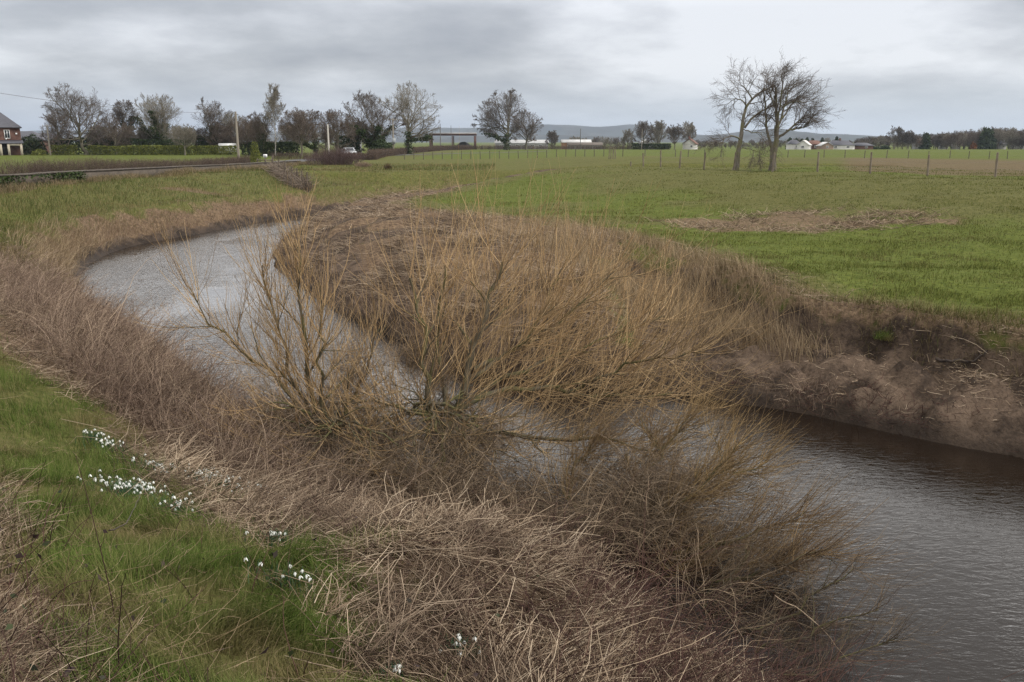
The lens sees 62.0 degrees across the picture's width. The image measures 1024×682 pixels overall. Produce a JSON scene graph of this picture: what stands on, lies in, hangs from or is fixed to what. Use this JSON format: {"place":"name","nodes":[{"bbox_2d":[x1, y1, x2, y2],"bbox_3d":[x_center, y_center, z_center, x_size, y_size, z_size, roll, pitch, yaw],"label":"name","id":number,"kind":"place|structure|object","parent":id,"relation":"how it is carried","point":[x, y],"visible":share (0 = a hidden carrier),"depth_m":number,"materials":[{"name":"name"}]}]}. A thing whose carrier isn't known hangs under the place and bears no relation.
{"place":"outdoors","nodes":[
{"label":"outdoors","id":0,"kind":"place"},
{"bbox_2d":[274,151,544,161],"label":"road","id":1,"kind":"structure","parent":0,"point":[302,160],"depth_m":171.33,"materials":[{"name":"asphalt"}]},
{"bbox_2d":[34,124,948,142],"bbox_3d":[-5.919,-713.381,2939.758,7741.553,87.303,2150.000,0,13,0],"label":"hills","id":2,"kind":"structure","parent":0,"point":[564,132],"depth_m":2215.41,"materials":[{"name":"grey plant"}]},
{"bbox_2d":[0,142,1023,681],"bbox_3d":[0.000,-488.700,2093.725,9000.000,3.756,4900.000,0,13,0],"label":"ground","id":3,"kind":"structure","parent":0,"point":[984,430],"depth_m":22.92,"materials":[{"name":"plant"}]},
{"bbox_2d":[0,112,23,154],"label":"brick house","id":4,"kind":"structure","parent":3,"relation":"on","point":[11,142],"depth_m":163.21,"materials":[{"name":"brick"}]},
{"bbox_2d":[21,133,47,154],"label":"evergreen bush","id":5,"kind":"object","parent":3,"relation":"on","point":[28,148],"visible":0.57,"depth_m":170.52,"materials":[{"name":"green plant"}]},
{"bbox_2d":[20,131,51,152],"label":"outbuilding","id":6,"kind":"structure","parent":3,"relation":"on","point":[25,133],"depth_m":198.63,"materials":[{"name":"grey brick"}]},
{"bbox_2d":[39,110,77,154],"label":"bare tree","id":7,"kind":"object","parent":3,"relation":"on","point":[61,126],"visible":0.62,"depth_m":169.73,"materials":[{"name":"brown plant"}]},
{"bbox_2d":[48,145,77,154],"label":"clipped hedge","id":8,"kind":"object","parent":3,"relation":"on","point":[69,148],"visible":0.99,"depth_m":165.29,"materials":[{"name":"green plant"}]},
{"bbox_2d":[42,83,118,154],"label":"oak tree","id":9,"kind":"object","parent":3,"relation":"on","point":[74,118],"visible":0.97,"depth_m":164.49,"materials":[{"name":"grey plant"}]},
{"bbox_2d":[82,428,105,442],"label":"snowdrop clump","id":10,"kind":"object","parent":3,"relation":"on","point":[91,433],"visible":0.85,"depth_m":9.52,"materials":[{"name":"white plant"}]},
{"bbox_2d":[75,430,140,455],"bbox_3d":[-4.420,1.162,9.342,0.830,0.345,0.488,8,15,31],"label":"snowdrop clump","id":11,"kind":"object","parent":3,"relation":"on","point":[107,442],"visible":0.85,"depth_m":9.33,"materials":[{"name":"white plant"}]},
{"bbox_2d":[0,464,232,681],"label":"dead stalks","id":12,"kind":"object","parent":3,"relation":"on","point":[26,649],"visible":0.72,"depth_m":3.70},
{"bbox_2d":[98,115,136,152],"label":"bare tree","id":13,"kind":"object","parent":3,"relation":"on","point":[123,135],"visible":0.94,"depth_m":169.42,"materials":[{"name":"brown plant"}]},
{"bbox_2d":[49,137,191,154],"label":"evergreen hedge","id":14,"kind":"object","parent":3,"relation":"on","point":[146,141],"visible":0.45,"depth_m":172.22,"materials":[{"name":"green plant"}]},
{"bbox_2d":[110,99,137,151],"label":"ivy tree","id":15,"kind":"object","parent":3,"relation":"on","point":[122,116],"visible":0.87,"depth_m":175.15,"materials":[{"name":"grey plant"}]},
{"bbox_2d":[0,154,256,173],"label":"bare hedge","id":16,"kind":"object","parent":3,"relation":"on","point":[93,165],"visible":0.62,"depth_m":63.42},
{"bbox_2d":[55,468,201,513],"bbox_3d":[-3.265,1.308,7.405,1.234,0.611,1.251,0,13,0],"label":"snowdrop clump","id":17,"kind":"object","parent":3,"relation":"on","point":[135,487],"visible":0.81,"depth_m":7.39,"materials":[{"name":"white plant"}]},
{"bbox_2d":[133,125,154,151],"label":"bare tree","id":18,"kind":"object","parent":3,"relation":"on","point":[143,135],"visible":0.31,"depth_m":177.46,"materials":[{"name":"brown plant"}]},
{"bbox_2d":[0,161,300,188],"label":"stone wall","id":19,"kind":"structure","parent":3,"relation":"on","point":[42,177],"depth_m":46.83,"materials":[{"name":"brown stone"}]},
{"bbox_2d":[117,453,186,477],"bbox_3d":[-3.751,1.345,8.821,0.695,0.348,1.010,-7,15,-29],"label":"snowdrop clump","id":20,"kind":"object","parent":3,"relation":"on","point":[146,463],"visible":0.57,"depth_m":8.86,"materials":[{"name":"white plant"}]},
{"bbox_2d":[0,160,311,193],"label":"verge grass","id":21,"kind":"structure","parent":3,"relation":"on","point":[101,177],"depth_m":50.21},
{"bbox_2d":[133,93,182,151],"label":"ivy tree","id":22,"kind":"object","parent":3,"relation":"on","point":[159,127],"visible":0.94,"depth_m":172.81,"materials":[{"name":"grey plant"}]},
{"bbox_2d":[88,145,236,154],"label":"clipped hedge","id":23,"kind":"object","parent":3,"relation":"on","point":[177,148],"visible":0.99,"depth_m":166.99,"materials":[{"name":"green plant"}]},
{"bbox_2d":[152,495,207,518],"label":"snowdrop clump","id":24,"kind":"object","parent":3,"relation":"on","point":[172,501],"visible":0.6,"depth_m":7.06,"materials":[{"name":"white plant"}]},
{"bbox_2d":[170,123,196,154],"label":"bare tree","id":25,"kind":"object","parent":3,"relation":"on","point":[189,134],"visible":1,"depth_m":163.31,"materials":[{"name":"brown plant"}]},
{"bbox_2d":[83,443,286,501],"bbox_3d":[-3.381,1.409,8.939,2.196,0.748,1.414,0,13,0],"label":"snowdrop clump","id":26,"kind":"object","parent":3,"relation":"on","point":[133,457],"visible":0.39,"depth_m":8.88,"materials":[{"name":"white plant"}]},
{"bbox_2d":[192,96,231,153],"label":"ivy tree","id":27,"kind":"object","parent":3,"relation":"on","point":[207,115],"visible":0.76,"depth_m":176.01,"materials":[{"name":"grey plant"}]},
{"bbox_2d":[192,136,232,153],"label":"evergreen hedge","id":28,"kind":"object","parent":3,"relation":"on","point":[202,142],"visible":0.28,"depth_m":178.32,"materials":[{"name":"green plant"}]},
{"bbox_2d":[205,120,234,144],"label":"bare tree","id":29,"kind":"object","parent":3,"relation":"on","point":[226,131],"visible":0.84,"depth_m":175.58,"materials":[{"name":"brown plant"}]},
{"bbox_2d":[0,235,440,512],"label":"brambles","id":30,"kind":"object","parent":3,"relation":"on","point":[143,375],"visible":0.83,"depth_m":11.98,"materials":[{"name":"plant"}]},
{"bbox_2d":[213,111,242,153],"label":"bare tree","id":31,"kind":"object","parent":3,"relation":"on","point":[231,116],"visible":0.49,"depth_m":177.26,"materials":[{"name":"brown plant"}]},
{"bbox_2d":[235,112,239,156],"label":"utility pole","id":32,"kind":"object","parent":3,"relation":"on","point":[237,142],"visible":0.8,"depth_m":124.36,"materials":[{"name":"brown wood"}]},
{"bbox_2d":[227,122,249,148],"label":"bare tree","id":33,"kind":"object","parent":3,"relation":"on","point":[240,146],"visible":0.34,"depth_m":176.46,"materials":[{"name":"grey plant"}]},
{"bbox_2d":[229,115,262,153],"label":"bare tree","id":34,"kind":"object","parent":3,"relation":"on","point":[242,131],"visible":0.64,"depth_m":159.26,"materials":[{"name":"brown plant"}]},
{"bbox_2d":[0,162,492,293],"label":"straw grass","id":35,"kind":"structure","parent":3,"relation":"on","point":[61,240],"depth_m":32.94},
{"bbox_2d":[0,162,495,284],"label":"bank grass","id":36,"kind":"structure","parent":3,"relation":"on","point":[89,209],"depth_m":43.09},
{"bbox_2d":[250,141,261,162],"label":"ivy stump","id":37,"kind":"object","parent":3,"relation":"on","point":[255,150],"visible":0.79,"depth_m":93.59,"materials":[{"name":"green plant"}]},
{"bbox_2d":[245,111,277,155],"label":"ivy tree","id":38,"kind":"object","parent":3,"relation":"on","point":[259,135],"visible":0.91,"depth_m":154.83,"materials":[{"name":"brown plant"}]},
{"bbox_2d":[228,527,310,547],"bbox_3d":[-1.774,1.462,6.293,0.541,0.264,0.427,0,13,0],"label":"snowdrop clump","id":39,"kind":"object","parent":3,"relation":"on","point":[274,532],"visible":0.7,"depth_m":6.25,"materials":[{"name":"white plant"}]},
{"bbox_2d":[240,141,299,155],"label":"evergreen hedge","id":40,"kind":"object","parent":3,"relation":"on","point":[290,146],"visible":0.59,"depth_m":157.26,"materials":[{"name":"green plant"}]},
{"bbox_2d":[260,83,286,153],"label":"birch tree","id":41,"kind":"object","parent":3,"relation":"on","point":[273,105],"visible":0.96,"depth_m":152.00,"materials":[{"name":"grey plant"}]},
{"bbox_2d":[113,161,451,483],"bbox_3d":[-2.807,-0.008,10.891,3.547,4.675,4.239,-9,16,-33],"label":"willow","id":42,"kind":"object","parent":3,"relation":"on","point":[307,370],"visible":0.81,"depth_m":11.11,"materials":[{"name":"brown plant"}]},
{"bbox_2d":[0,392,564,681],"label":"fallen straw","id":43,"kind":"object","parent":3,"relation":"on","point":[352,552],"visible":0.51,"depth_m":4.53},
{"bbox_2d":[252,156,321,192],"bbox_3d":[-15.437,-11.716,58.645,3.395,2.579,12.676,-8,15,-30],"label":"debris fence","id":44,"kind":"object","parent":3,"relation":"on","point":[282,173],"visible":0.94,"depth_m":56.02,"materials":[{"name":"brown wood"}]},
{"bbox_2d":[239,555,345,604],"bbox_3d":[-1.359,1.466,5.260,0.681,0.353,0.443,0,13,0],"label":"snowdrop clump","id":45,"kind":"object","parent":3,"relation":"on","point":[294,574],"visible":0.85,"depth_m":5.21,"materials":[{"name":"green plant"}]},
{"bbox_2d":[268,151,316,158],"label":"bare hedge","id":46,"kind":"object","parent":3,"relation":"on","point":[289,156],"visible":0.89,"depth_m":116.07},
{"bbox_2d":[277,107,321,156],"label":"bare tree","id":47,"kind":"object","parent":3,"relation":"on","point":[297,117],"visible":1,"depth_m":144.84,"materials":[{"name":"brown plant"}]},
{"bbox_2d":[0,233,600,609],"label":"plant litter","id":48,"kind":"object","parent":3,"relation":"on","point":[475,548],"visible":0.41,"depth_m":7.36,"materials":[{"name":"plant"}]},
{"bbox_2d":[296,109,331,154],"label":"ivy tree","id":49,"kind":"object","parent":3,"relation":"on","point":[314,145],"visible":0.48,"depth_m":151.28,"materials":[{"name":"green plant"}]},
{"bbox_2d":[301,143,368,164],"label":"bare bush","id":50,"kind":"object","parent":3,"relation":"on","point":[326,157],"visible":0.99,"depth_m":87.07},
{"bbox_2d":[317,109,355,148],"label":"bare tree","id":51,"kind":"object","parent":3,"relation":"on","point":[330,115],"visible":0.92,"depth_m":152.75,"materials":[{"name":"grey plant"}]},
{"bbox_2d":[334,135,361,152],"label":"bush","id":52,"kind":"object","parent":3,"relation":"on","point":[356,143],"visible":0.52,"depth_m":172.07,"materials":[{"name":"green plant"}]},
{"bbox_2d":[350,151,376,159],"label":"bare hedge","id":53,"kind":"object","parent":3,"relation":"on","point":[362,154],"visible":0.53,"depth_m":117.04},
{"bbox_2d":[343,90,409,147],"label":"ivy tree","id":54,"kind":"object","parent":3,"relation":"on","point":[363,134],"visible":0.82,"depth_m":169.97,"materials":[{"name":"grey plant"}]},
{"bbox_2d":[368,138,392,150],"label":"evergreen bush","id":55,"kind":"object","parent":3,"relation":"on","point":[381,143],"visible":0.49,"depth_m":166.78,"materials":[{"name":"green plant"}]},
{"bbox_2d":[363,656,411,681],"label":"snowdrop clump","id":56,"kind":"object","parent":3,"relation":"on","point":[395,667],"visible":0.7,"depth_m":4.41,"materials":[{"name":"white plant"}]},
{"bbox_2d":[378,81,441,153],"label":"ash tree","id":57,"kind":"object","parent":3,"relation":"on","point":[419,136],"visible":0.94,"depth_m":183.55,"materials":[{"name":"grey plant"}]},
{"bbox_2d":[365,144,471,159],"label":"roadside hedge","id":58,"kind":"object","parent":3,"relation":"on","point":[384,152],"visible":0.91,"depth_m":197.32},
{"bbox_2d":[429,133,476,147],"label":"open barn","id":59,"kind":"structure","parent":3,"relation":"on","point":[455,134],"depth_m":336.84,"materials":[{"name":"metal"}]},
{"bbox_2d":[433,631,485,668],"bbox_3d":[-0.330,1.817,4.983,0.385,0.221,0.370,0,13,0],"label":"snowdrop clump","id":60,"kind":"object","parent":3,"relation":"on","point":[459,638],"visible":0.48,"depth_m":5.02,"materials":[{"name":"white plant"}]},
{"bbox_2d":[120,425,832,681],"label":"flood wrack","id":61,"kind":"object","parent":3,"relation":"on","point":[443,603],"visible":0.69,"depth_m":5.64,"materials":[{"name":"plant"}]},
{"bbox_2d":[471,88,528,149],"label":"oak tree","id":62,"kind":"object","parent":3,"relation":"on","point":[507,118],"visible":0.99,"depth_m":289.56,"materials":[{"name":"grey plant"}]},
{"bbox_2d":[0,455,1022,681],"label":"bramble","id":63,"kind":"object","parent":3,"relation":"on","point":[674,654],"depth_m":5.42,"materials":[{"name":"plant"}]},
{"bbox_2d":[212,139,810,502],"bbox_3d":[0.220,0.067,11.772,8.643,5.935,5.540,-3,14,-12],"label":"willow","id":64,"kind":"object","parent":3,"relation":"on","point":[464,395],"visible":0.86,"depth_m":12.24,"materials":[{"name":"brown plant"}]},
{"bbox_2d":[494,140,548,148],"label":"farm shed","id":65,"kind":"structure","parent":3,"relation":"on","point":[522,142],"depth_m":385.64,"materials":[{"name":"white metal"}]},
{"bbox_2d":[510,108,543,149],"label":"bare tree","id":66,"kind":"object","parent":3,"relation":"on","point":[529,133],"visible":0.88,"depth_m":294.33,"materials":[{"name":"grey plant"}]},
{"bbox_2d":[545,130,558,146],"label":"bare tree","id":67,"kind":"object","parent":3,"relation":"on","point":[551,135],"visible":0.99,"depth_m":373.65,"materials":[{"name":"grey plant"}]},
{"bbox_2d":[264,184,862,369],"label":"dead reeds","id":68,"kind":"object","parent":3,"relation":"on","point":[401,267],"visible":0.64,"depth_m":23.50,"materials":[{"name":"plant"}]},
{"bbox_2d":[291,185,840,371],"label":"dry stems","id":69,"kind":"object","parent":3,"relation":"on","point":[740,324],"visible":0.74,"depth_m":18.76,"materials":[{"name":"plant"}]},
{"bbox_2d":[472,144,669,149],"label":"field hedge","id":70,"kind":"object","parent":3,"relation":"on","point":[539,147],"visible":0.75,"depth_m":331.72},
{"bbox_2d":[560,140,591,148],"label":"farm shed","id":71,"kind":"structure","parent":3,"relation":"on","point":[563,142],"depth_m":367.02,"materials":[{"name":"white metal"}]},
{"bbox_2d":[567,142,602,148],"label":"farm shed","id":72,"kind":"structure","parent":3,"relation":"on","point":[589,144],"depth_m":350.19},
{"bbox_2d":[621,129,633,146],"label":"bare tree","id":73,"kind":"object","parent":3,"relation":"on","point":[626,137],"visible":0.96,"depth_m":335.21,"materials":[{"name":"grey plant"}]},
{"bbox_2d":[633,120,654,148],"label":"bare tree","id":74,"kind":"object","parent":3,"relation":"on","point":[644,127],"visible":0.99,"depth_m":319.55,"materials":[{"name":"grey plant"}]},
{"bbox_2d":[631,143,671,149],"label":"roadside hedge","id":75,"kind":"object","parent":3,"relation":"on","point":[653,145],"visible":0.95,"depth_m":322.12,"materials":[{"name":"green plant"}]},
{"bbox_2d":[648,120,667,143],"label":"bare tree","id":76,"kind":"object","parent":3,"relation":"on","point":[659,127],"visible":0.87,"depth_m":328.94,"materials":[{"name":"grey plant"}]},
{"bbox_2d":[665,124,687,149],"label":"bare tree","id":77,"kind":"object","parent":3,"relation":"on","point":[670,131],"visible":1,"depth_m":314.80,"materials":[{"name":"grey plant"}]},
{"bbox_2d":[681,121,696,142],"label":"bare tree","id":78,"kind":"object","parent":3,"relation":"on","point":[690,130],"visible":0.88,"depth_m":338.64,"materials":[{"name":"grey plant"}]},
{"bbox_2d":[682,136,697,148],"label":"white house","id":79,"kind":"structure","parent":3,"relation":"on","point":[690,144],"depth_m":332.97,"materials":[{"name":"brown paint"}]},
{"bbox_2d":[404,149,1007,159],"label":"post and wire fence","id":80,"kind":"object","parent":3,"relation":"on","point":[661,149],"visible":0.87,"depth_m":119.04,"materials":[{"name":"brown wood"}]},
{"bbox_2d":[398,164,1023,327],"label":"meadow grass","id":81,"kind":"structure","parent":3,"relation":"on","point":[913,267],"depth_m":24.44,"materials":[{"name":"plant"}]},
{"bbox_2d":[524,347,946,613],"bbox_3d":[2.191,1.558,9.562,4.571,2.664,3.224,4,14,18],"label":"willow shrub","id":82,"kind":"object","parent":3,"relation":"on","point":[731,465],"visible":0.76,"depth_m":9.49,"materials":[{"name":"brown plant"}]},
{"bbox_2d":[683,57,791,171],"bbox_3d":[15.019,-14.966,56.743,6.968,8.188,4.489,4,14,15],"label":"bare tree","id":83,"kind":"object","parent":3,"relation":"on","point":[740,138],"visible":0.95,"depth_m":56.55,"materials":[{"name":"brown plant"}]},
{"bbox_2d":[741,45,844,170],"bbox_3d":[18.590,-15.306,56.726,5.101,7.920,6.645,-7,15,-28],"label":"bare tree","id":84,"kind":"object","parent":3,"relation":"on","point":[797,101],"visible":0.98,"depth_m":56.23,"materials":[{"name":"brown plant"}]},
{"bbox_2d":[786,140,799,148],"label":"white bungalow","id":85,"kind":"object","parent":3,"relation":"on","point":[791,144],"visible":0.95,"depth_m":379.62,"materials":[{"name":"paint"}]},
{"bbox_2d":[643,199,965,233],"bbox_3d":[10.010,-4.405,29.522,10.743,0.982,7.340,0,13,0],"label":"dry patch","id":86,"kind":"object","parent":3,"relation":"on","point":[840,224],"visible":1,"depth_m":28.89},
{"bbox_2d":[797,140,811,148],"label":"white bungalow","id":87,"kind":"object","parent":3,"relation":"on","point":[804,144],"visible":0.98,"depth_m":375.54,"materials":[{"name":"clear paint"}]},
{"bbox_2d":[604,224,1023,387],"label":"overhanging turf","id":88,"kind":"structure","parent":3,"relation":"on","point":[966,317],"depth_m":14.95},
{"bbox_2d":[611,250,1023,435],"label":"stranded reeds","id":89,"kind":"object","parent":3,"relation":"on","point":[981,375],"visible":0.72,"depth_m":13.79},
{"bbox_2d":[816,142,833,148],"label":"brick bungalow","id":90,"kind":"object","parent":3,"relation":"on","point":[825,145],"visible":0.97,"depth_m":375.45,"materials":[{"name":"brown brick"}]},
{"bbox_2d":[630,150,1023,176],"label":"post and wire fence","id":91,"kind":"object","parent":3,"relation":"on","point":[928,163],"visible":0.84,"depth_m":51.50,"materials":[{"name":"brown wood"}]},
{"bbox_2d":[692,488,965,681],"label":"willow shrub","id":92,"kind":"object","parent":3,"relation":"on","point":[805,598],"visible":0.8,"depth_m":7.53,"materials":[{"name":"brown plant"}]},
{"bbox_2d":[829,138,854,148],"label":"slate bungalow","id":93,"kind":"object","parent":3,"relation":"on","point":[842,144],"visible":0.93,"depth_m":380.92,"materials":[{"name":"grey stone"}]},
{"bbox_2d":[674,348,1018,451],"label":"exposed roots","id":94,"kind":"object","parent":3,"relation":"on","point":[977,410],"visible":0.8,"depth_m":13.71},
{"bbox_2d":[855,143,873,148],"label":"slate bungalow","id":95,"kind":"object","parent":3,"relation":"on","point":[863,146],"visible":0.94,"depth_m":381.30,"materials":[{"name":"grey brick"}]},
{"bbox_2d":[872,328,896,341],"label":"grass tuft","id":96,"kind":"object","parent":3,"relation":"on","point":[885,337],"visible":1,"depth_m":14.87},
{"bbox_2d":[883,125,906,148],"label":"bare tree","id":97,"kind":"object","parent":3,"relation":"on","point":[899,130],"visible":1,"depth_m":416.66,"materials":[{"name":"grey plant"}]},
{"bbox_2d":[902,130,916,148],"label":"bare tree","id":98,"kind":"object","parent":3,"relation":"on","point":[910,136],"visible":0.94,"depth_m":417.12,"materials":[{"name":"grey plant"}]},
{"bbox_2d":[918,132,931,148],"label":"pine tree","id":99,"kind":"object","parent":3,"relation":"on","point":[926,144],"visible":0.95,"depth_m":417.22,"materials":[{"name":"green plant"}]},
{"bbox_2d":[946,130,964,148],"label":"bare tree","id":100,"kind":"object","parent":3,"relation":"on","point":[957,136],"visible":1,"depth_m":417.28,"materials":[{"name":"grey plant"}]},
{"bbox_2d":[935,350,987,365],"bbox_3d":[7.297,0.252,13.852,0.755,0.325,0.176,9,16,33],"label":"driftwood","id":101,"kind":"object","parent":3,"relation":"on","point":[954,360],"visible":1,"depth_m":13.81,"materials":[{"name":"brown wood"}]},
{"bbox_2d":[976,126,996,148],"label":"pine tree","id":102,"kind":"object","parent":3,"relation":"on","point":[988,139],"visible":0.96,"depth_m":416.69,"materials":[{"name":"green plant"}]},
{"bbox_2d":[998,127,1023,148],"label":"bare tree","id":103,"kind":"object","parent":3,"relation":"on","point":[1012,136],"visible":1,"depth_m":418.70,"materials":[{"name":"grey plant"}]},
{"bbox_2d":[0,0,1023,135],"label":"sky","id":104,"kind":"structure","parent":0,"point":[917,66],"materials":[{"name":"grey"}]},
{"bbox_2d":[78,212,1023,681],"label":"river water","id":105,"kind":"structure","parent":0,"point":[958,510],"depth_m":10.92,"materials":[{"name":"black liquid"}]},
{"bbox_2d":[231,328,836,648],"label":"drowned twigs","id":106,"kind":"object","parent":105,"relation":"on","point":[440,488],"visible":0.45,"depth_m":9.74,"materials":[{"name":"plant"}]},
{"bbox_2d":[225,322,849,602],"bbox_3d":[-0.109,1.162,9.923,7.458,2.093,3.937,11,17,38],"label":"caught debris","id":107,"kind":"object","parent":105,"relation":"on","point":[286,412],"visible":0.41,"depth_m":10.78,"materials":[{"name":"plant"}]},
{"bbox_2d":[272,216,838,417],"bbox_3d":[-4.764,-3.538,31.302,8.042,1.336,41.294,-5,14,-19],"label":"waterline debris","id":108,"kind":"object","parent":105,"relation":"on","point":[388,311],"visible":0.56,"depth_m":17.29,"materials":[{"name":"plant"}]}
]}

